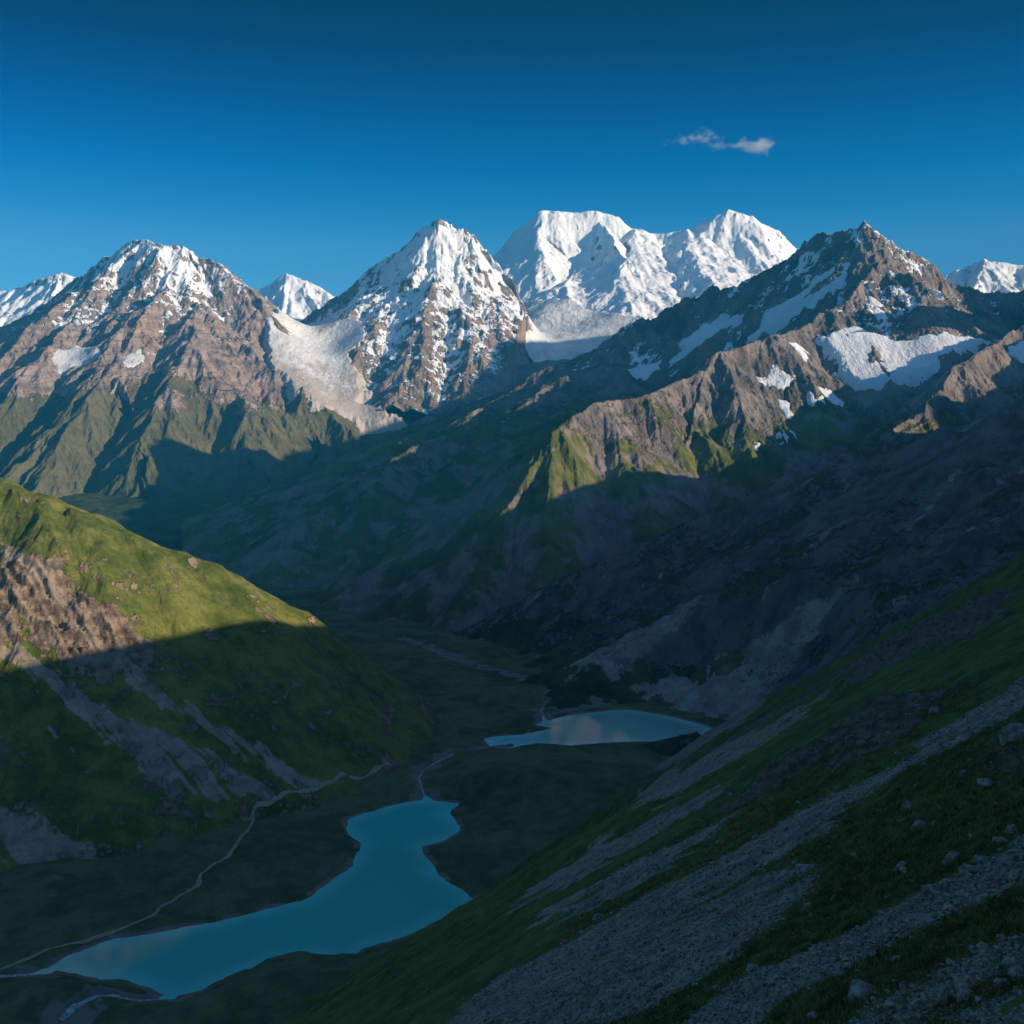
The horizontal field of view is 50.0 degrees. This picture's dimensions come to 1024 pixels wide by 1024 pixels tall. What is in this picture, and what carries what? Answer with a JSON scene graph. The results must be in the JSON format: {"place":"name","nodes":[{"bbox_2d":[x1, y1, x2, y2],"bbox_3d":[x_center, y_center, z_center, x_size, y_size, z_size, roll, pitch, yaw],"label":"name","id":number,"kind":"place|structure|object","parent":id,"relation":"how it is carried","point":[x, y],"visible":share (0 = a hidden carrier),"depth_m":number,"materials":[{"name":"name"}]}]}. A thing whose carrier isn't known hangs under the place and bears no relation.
{"place":"outdoors","nodes":[
{"label":"outdoors","id":0,"kind":"place"},
{"bbox_2d":[0,973,33,977],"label":"stream","id":1,"kind":"structure","parent":0,"point":[9,975],"depth_m":1184.17,"materials":[{"name":"blue liquid"}]},
{"bbox_2d":[0,272,75,326],"bbox_3d":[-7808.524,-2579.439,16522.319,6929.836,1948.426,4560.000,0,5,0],"label":"snow peak","id":2,"kind":"structure","parent":0,"point":[20,302],"depth_m":15854.10,"materials":[{"name":"white snow"}]},
{"bbox_2d":[59,994,159,1020],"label":"stream","id":3,"kind":"structure","parent":0,"point":[71,1009],"depth_m":1089.58,"materials":[{"name":"blue liquid"}]},
{"bbox_2d":[0,239,359,500],"bbox_3d":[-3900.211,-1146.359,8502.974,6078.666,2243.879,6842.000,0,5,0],"label":"rocky mountain","id":4,"kind":"structure","parent":0,"point":[198,400],"depth_m":7621.70,"materials":[{"name":"brown stone"}]},
{"bbox_2d":[52,344,104,374],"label":"glacier","id":5,"kind":"object","parent":4,"relation":"on","point":[66,360],"visible":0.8,"depth_m":7990.70,"materials":[{"name":"white snow"}]},
{"bbox_2d":[122,349,156,367],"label":"snow patch","id":6,"kind":"object","parent":4,"relation":"on","point":[134,359],"visible":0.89,"depth_m":7954.76,"materials":[{"name":"white snow"}]},
{"bbox_2d":[0,762,391,969],"bbox_3d":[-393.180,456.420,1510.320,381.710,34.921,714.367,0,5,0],"label":"path","id":7,"kind":"structure","parent":0,"point":[282,794],"depth_m":1510.76,"materials":[{"name":"beige soil"}]},
{"bbox_2d":[0,478,441,872],"bbox_3d":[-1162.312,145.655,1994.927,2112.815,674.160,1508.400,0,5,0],"label":"grassy hill","id":8,"kind":"structure","parent":0,"point":[151,692],"depth_m":1753.34,"materials":[{"name":"green plant"}]},
{"bbox_2d":[32,795,471,999],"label":"lake","id":9,"kind":"structure","parent":0,"point":[390,884],"depth_m":1315.64,"materials":[{"name":"liquid"}]},
{"bbox_2d":[258,274,334,321],"bbox_3d":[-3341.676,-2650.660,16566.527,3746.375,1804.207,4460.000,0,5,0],"label":"snow peak","id":10,"kind":"structure","parent":0,"point":[296,298],"depth_m":15958.00,"materials":[{"name":"white snow"}]},
{"bbox_2d":[58,359,569,550],"bbox_3d":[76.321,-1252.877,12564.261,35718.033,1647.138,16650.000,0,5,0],"label":"valley","id":11,"kind":"structure","parent":0,"point":[156,520],"depth_m":6195.56,"materials":[{"name":"green plant"}]},
{"bbox_2d":[262,308,408,435],"bbox_3d":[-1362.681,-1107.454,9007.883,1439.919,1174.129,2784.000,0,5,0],"label":"glacier","id":12,"kind":"object","parent":11,"relation":"on","point":[323,368],"visible":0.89,"depth_m":8347.09,"materials":[{"name":"white ice"}]},
{"bbox_2d":[0,584,793,1023],"bbox_3d":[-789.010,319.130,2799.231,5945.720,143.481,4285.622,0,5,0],"label":"valley floor","id":13,"kind":"structure","parent":0,"point":[514,808],"depth_m":1524.82,"materials":[{"name":"green plant"}]},
{"bbox_2d":[300,218,532,414],"bbox_3d":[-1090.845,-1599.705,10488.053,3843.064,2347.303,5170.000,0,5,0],"label":"pyramid peak","id":14,"kind":"structure","parent":0,"point":[438,307],"depth_m":9212.62,"materials":[{"name":"white snow"}]},
{"bbox_2d":[418,753,453,795],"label":"stream","id":15,"kind":"structure","parent":0,"point":[422,772],"depth_m":1833.20,"materials":[{"name":"blue liquid"}]},
{"bbox_2d":[409,641,545,716],"bbox_3d":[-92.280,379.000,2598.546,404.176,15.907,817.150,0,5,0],"label":"stream","id":16,"kind":"structure","parent":0,"point":[541,709],"depth_m":2608.31,"materials":[{"name":"liquid"}]},
{"bbox_2d":[0,0,1023,296],"label":"sky","id":17,"kind":"structure","parent":0,"point":[312,141],"materials":[{"name":"blue"}]},
{"bbox_2d":[484,710,710,748],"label":"lake","id":18,"kind":"structure","parent":0,"point":[610,726],"depth_m":2136.06,"materials":[{"name":"blue liquid"}]},
{"bbox_2d":[181,220,1023,631],"bbox_3d":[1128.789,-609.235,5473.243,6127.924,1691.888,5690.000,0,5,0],"label":"dark peak","id":19,"kind":"structure","parent":0,"point":[469,514],"depth_m":4241.46,"materials":[{"name":"stone"}]},
{"bbox_2d":[628,360,661,380],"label":"snow patch","id":20,"kind":"object","parent":19,"relation":"on","point":[643,372],"visible":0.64,"depth_m":5555.10,"materials":[{"name":"white snow"}]},
{"bbox_2d":[668,313,744,376],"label":"glacier","id":21,"kind":"object","parent":19,"relation":"on","point":[698,337],"visible":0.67,"depth_m":5678.88,"materials":[{"name":"white snow"}]},
{"bbox_2d":[753,442,759,450],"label":"snow patch","id":22,"kind":"object","parent":19,"relation":"on","point":[756,446],"visible":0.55,"depth_m":4006.98,"materials":[{"name":"white snow"}]},
{"bbox_2d":[755,364,795,389],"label":"snow patch","id":23,"kind":"object","parent":19,"relation":"on","point":[778,379],"visible":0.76,"depth_m":4470.20,"materials":[{"name":"white snow"}]},
{"bbox_2d":[778,399,793,418],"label":"snow patch","id":24,"kind":"object","parent":19,"relation":"on","point":[784,406],"visible":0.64,"depth_m":4306.76,"materials":[{"name":"white snow"}]},
{"bbox_2d":[776,430,795,444],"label":"snow patch","id":25,"kind":"object","parent":19,"relation":"on","point":[779,435],"visible":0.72,"depth_m":4137.77,"materials":[{"name":"white snow"}]},
{"bbox_2d":[747,262,849,341],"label":"glacier","id":26,"kind":"object","parent":19,"relation":"on","point":[775,319],"visible":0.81,"depth_m":5324.01,"materials":[{"name":"white snow"}]},
{"bbox_2d":[787,342,809,361],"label":"snow patch","id":27,"kind":"object","parent":19,"relation":"on","point":[799,349],"visible":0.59,"depth_m":4646.37,"materials":[{"name":"white snow"}]},
{"bbox_2d":[806,386,843,406],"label":"snow patch","id":28,"kind":"object","parent":19,"relation":"on","point":[831,396],"visible":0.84,"depth_m":4382.35,"materials":[{"name":"white snow"}]},
{"bbox_2d":[867,296,889,328],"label":"snow patch","id":29,"kind":"object","parent":19,"relation":"on","point":[877,311],"visible":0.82,"depth_m":4990.14,"materials":[{"name":"white snow"}]},
{"bbox_2d":[814,326,986,390],"bbox_3d":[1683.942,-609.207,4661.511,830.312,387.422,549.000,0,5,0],"label":"glacier","id":30,"kind":"object","parent":19,"relation":"on","point":[912,362],"visible":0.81,"depth_m":4651.22,"materials":[{"name":"white snow"}]},
{"bbox_2d":[1007,340,1023,362],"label":"snow patch","id":31,"kind":"object","parent":19,"relation":"on","point":[1016,351],"visible":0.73,"depth_m":4433.92,"materials":[{"name":"white snow"}]},
{"bbox_2d":[492,209,796,321],"bbox_3d":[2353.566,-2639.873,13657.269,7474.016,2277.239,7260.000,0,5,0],"label":"snow massif","id":32,"kind":"structure","parent":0,"point":[597,261],"depth_m":12927.61,"materials":[{"name":"white snow"}]},
{"bbox_2d":[525,298,637,362],"bbox_3d":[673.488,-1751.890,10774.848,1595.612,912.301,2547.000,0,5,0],"label":"glacier","id":33,"kind":"object","parent":32,"relation":"on","point":[564,329],"visible":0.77,"depth_m":10628.29,"materials":[{"name":"white snow"}]},
{"bbox_2d":[268,552,1023,1023],"bbox_3d":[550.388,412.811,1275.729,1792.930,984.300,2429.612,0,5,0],"label":"hillside","id":34,"kind":"structure","parent":0,"point":[968,634],"depth_m":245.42,"materials":[{"name":"green plant"}]},
{"bbox_2d":[592,914,603,920],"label":"boulder","id":35,"kind":"object","parent":34,"relation":"on","point":[596,916],"visible":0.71,"depth_m":209.05,"materials":[{"name":"stone"}]},
{"bbox_2d":[608,1011,617,1018],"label":"boulder","id":36,"kind":"object","parent":34,"relation":"on","point":[615,1013],"visible":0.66,"depth_m":114.22,"materials":[{"name":"stone"}]},
{"bbox_2d":[380,669,1023,1023],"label":"scree stones","id":37,"kind":"object","parent":34,"relation":"on","point":[917,1002],"visible":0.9,"depth_m":113.84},
{"bbox_2d":[730,940,743,948],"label":"boulder","id":38,"kind":"object","parent":34,"relation":"on","point":[735,943],"visible":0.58,"depth_m":111.68,"materials":[{"name":"stone"}]},
{"bbox_2d":[746,962,758,974],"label":"boulder","id":39,"kind":"object","parent":34,"relation":"on","point":[749,966],"visible":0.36,"depth_m":97.41,"materials":[{"name":"stone"}]},
{"bbox_2d":[771,996,779,1002],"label":"boulder","id":40,"kind":"object","parent":34,"relation":"on","point":[773,1000],"visible":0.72,"depth_m":82.33,"materials":[{"name":"stone"}]},
{"bbox_2d":[795,864,817,876],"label":"boulder","id":41,"kind":"object","parent":34,"relation":"on","point":[800,869],"visible":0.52,"depth_m":130.14,"materials":[{"name":"stone"}]},
{"bbox_2d":[847,979,872,1005],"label":"boulder","id":42,"kind":"object","parent":34,"relation":"on","point":[858,987],"visible":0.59,"depth_m":72.16,"materials":[{"name":"stone"}]},
{"bbox_2d":[856,739,865,747],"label":"boulder","id":43,"kind":"object","parent":34,"relation":"on","point":[859,741],"visible":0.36,"depth_m":209.77,"materials":[{"name":"stone"}]},
{"bbox_2d":[889,955,901,961],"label":"boulder","id":44,"kind":"object","parent":34,"relation":"on","point":[892,958],"visible":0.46,"depth_m":77.29,"materials":[{"name":"stone"}]},
{"bbox_2d":[893,861,907,871],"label":"boulder","id":45,"kind":"object","parent":34,"relation":"on","point":[900,863],"visible":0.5,"depth_m":105.75,"materials":[{"name":"stone"}]},
{"bbox_2d":[901,801,912,809],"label":"boulder","id":46,"kind":"object","parent":34,"relation":"on","point":[905,805],"visible":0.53,"depth_m":130.87,"materials":[{"name":"stone"}]},
{"bbox_2d":[911,820,925,829],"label":"boulder","id":47,"kind":"object","parent":34,"relation":"on","point":[916,823],"visible":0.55,"depth_m":116.95,"materials":[{"name":"stone"}]},
{"bbox_2d":[928,706,940,713],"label":"boulder","id":48,"kind":"object","parent":34,"relation":"on","point":[935,708],"visible":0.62,"depth_m":198.06,"materials":[{"name":"stone"}]},
{"bbox_2d":[942,851,960,866],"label":"boulder","id":49,"kind":"object","parent":34,"relation":"on","point":[951,855],"visible":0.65,"depth_m":97.25,"materials":[{"name":"stone"}]},
{"bbox_2d":[958,770,969,776],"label":"boulder","id":50,"kind":"object","parent":34,"relation":"on","point":[963,771],"visible":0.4,"depth_m":128.26,"materials":[{"name":"stone"}]},
{"bbox_2d":[957,985,974,1004],"bbox_3d":[25.620,27.474,61.666,1.260,1.062,1.332,3,20,36],"label":"boulder","id":51,"kind":"object","parent":34,"relation":"on","point":[963,991],"visible":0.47,"depth_m":61.64,"materials":[{"name":"stone"}]},
{"bbox_2d":[976,941,986,948],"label":"boulder","id":52,"kind":"object","parent":34,"relation":"on","point":[980,944],"visible":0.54,"depth_m":68.69,"materials":[{"name":"stone"}]},
{"bbox_2d":[977,778,993,788],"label":"boulder","id":53,"kind":"object","parent":34,"relation":"on","point":[982,782],"visible":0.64,"depth_m":116.01,"materials":[{"name":"stone"}]},
{"bbox_2d":[993,977,1005,986],"bbox_3d":[27.192,26.341,61.209,0.760,0.572,1.169,4,6,36],"label":"boulder","id":54,"kind":"object","parent":34,"relation":"on","point":[997,980],"visible":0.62,"depth_m":61.20,"materials":[{"name":"stone"}]},
{"bbox_2d":[1004,824,1017,834],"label":"boulder","id":55,"kind":"object","parent":34,"relation":"on","point":[1011,828],"visible":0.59,"depth_m":94.52,"materials":[{"name":"stone"}]},
{"bbox_2d":[999,722,1023,746],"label":"boulder","id":56,"kind":"object","parent":34,"relation":"on","point":[1012,732],"visible":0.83,"depth_m":124.39,"materials":[{"name":"stone"}]},
{"bbox_2d":[1006,869,1019,879],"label":"boulder","id":57,"kind":"object","parent":34,"relation":"on","point":[1011,873],"visible":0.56,"depth_m":81.63,"materials":[{"name":"stone"}]},
{"bbox_2d":[1007,963,1023,978],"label":"boulder","id":58,"kind":"object","parent":34,"relation":"on","point":[1013,968],"visible":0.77,"depth_m":61.00,"materials":[{"name":"stone"}]},
{"bbox_2d":[453,396,1023,755],"bbox_3d":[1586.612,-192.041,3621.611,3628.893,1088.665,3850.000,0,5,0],"label":"dark ridge","id":59,"kind":"structure","parent":0,"point":[815,572],"depth_m":2433.52,"materials":[{"name":"grey stone"}]},
{"bbox_2d":[944,259,1023,292],"bbox_3d":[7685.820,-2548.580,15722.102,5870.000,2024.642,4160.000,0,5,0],"label":"snow peak","id":60,"kind":"structure","parent":0,"point":[984,276],"depth_m":15032.02,"materials":[{"name":"white snow"}]}
]}

